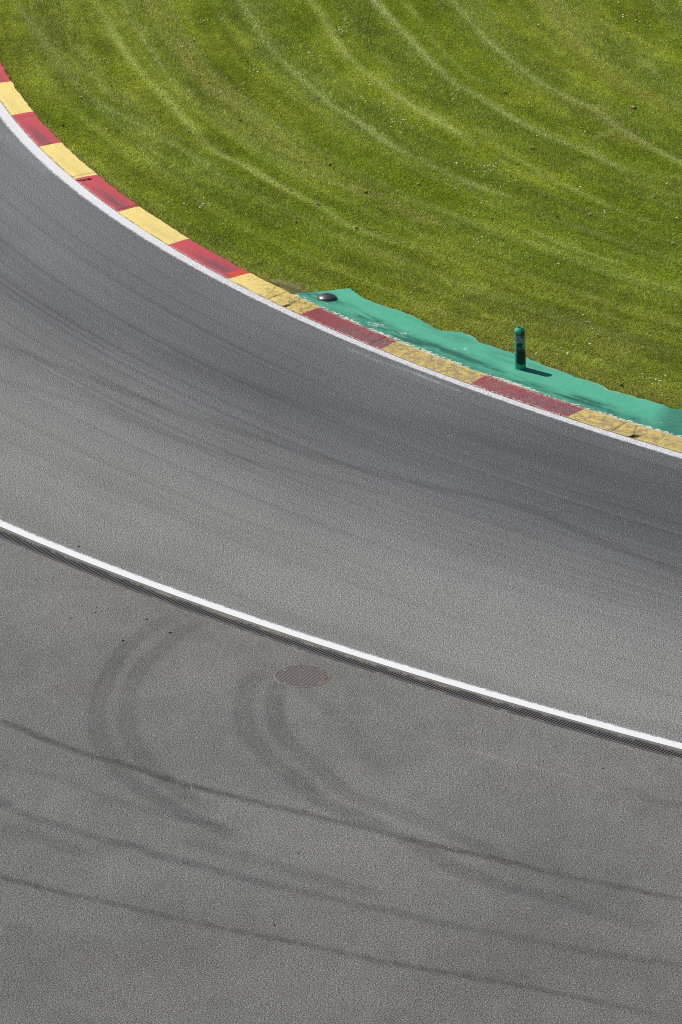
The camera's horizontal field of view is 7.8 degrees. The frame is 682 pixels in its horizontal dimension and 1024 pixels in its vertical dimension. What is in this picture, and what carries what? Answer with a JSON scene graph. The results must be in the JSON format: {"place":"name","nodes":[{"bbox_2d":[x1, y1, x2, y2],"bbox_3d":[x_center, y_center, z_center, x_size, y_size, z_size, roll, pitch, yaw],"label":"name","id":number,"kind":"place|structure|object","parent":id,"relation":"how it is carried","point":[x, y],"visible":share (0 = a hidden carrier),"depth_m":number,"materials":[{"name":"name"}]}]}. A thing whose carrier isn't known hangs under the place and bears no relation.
{"place":"outdoors","nodes":[
{"label":"outdoors","id":0,"kind":"place"},
{"bbox_2d":[0,538,681,1023],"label":"asphalt runoff","id":1,"kind":"structure","parent":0,"point":[182,794],"depth_m":59.54,"materials":[{"name":"grey asphalt"}]},
{"bbox_2d":[269,665,330,687],"bbox_3d":[-0.521,2.124,64.262,0.795,0.036,0.745,0,21,0],"label":"manhole","id":2,"kind":"object","parent":1,"relation":"in","point":[290,676],"visible":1,"depth_m":64.24,"materials":[{"name":"metal"}]},
{"bbox_2d":[0,101,681,746],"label":"track","id":3,"kind":"structure","parent":0,"point":[166,419],"depth_m":70.85,"materials":[{"name":"grey asphalt"}]},
{"bbox_2d":[0,61,681,452],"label":"kerb","id":4,"kind":"structure","parent":3,"relation":"on","point":[44,137],"depth_m":78.41,"materials":[{"name":"red paint"}]},
{"bbox_2d":[0,527,681,759],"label":"drain channel","id":5,"kind":"object","parent":3,"relation":"in","point":[287,639],"visible":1,"depth_m":64.93,"materials":[{"name":"black metal"}]},
{"bbox_2d":[0,102,681,458],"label":"edge line","id":6,"kind":"object","parent":3,"relation":"on","point":[31,145],"visible":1,"depth_m":78.94,"materials":[{"name":"white paint"}]},
{"bbox_2d":[0,519,681,748],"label":"edge line","id":7,"kind":"object","parent":3,"relation":"on","point":[265,623],"visible":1,"depth_m":65.20,"materials":[{"name":"white paint"}]},
{"bbox_2d":[0,0,681,437],"bbox_3d":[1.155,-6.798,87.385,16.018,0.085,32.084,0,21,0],"label":"grass","id":8,"kind":"structure","parent":0,"point":[218,102],"depth_m":86.41,"materials":[{"name":"green plant"}]},
{"bbox_2d":[267,279,307,292],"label":"bare soil","id":9,"kind":"structure","parent":8,"relation":"on","point":[293,285],"depth_m":79.01,"materials":[{"name":"brown soil"}]},
{"bbox_2d":[293,288,681,436],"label":"green pavement","id":10,"kind":"structure","parent":0,"point":[467,350],"depth_m":75.53,"materials":[{"name":"paint"}]},
{"bbox_2d":[317,293,336,301],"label":"rubber dome","id":11,"kind":"structure","parent":10,"relation":"on","point":[327,297],"depth_m":78.30,"materials":[{"name":"black rubber"}]},
{"bbox_2d":[514,326,525,369],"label":"bollard","id":12,"kind":"object","parent":10,"relation":"on","point":[520,352],"visible":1,"depth_m":75.16,"materials":[{"name":"green plastic"}]}
]}

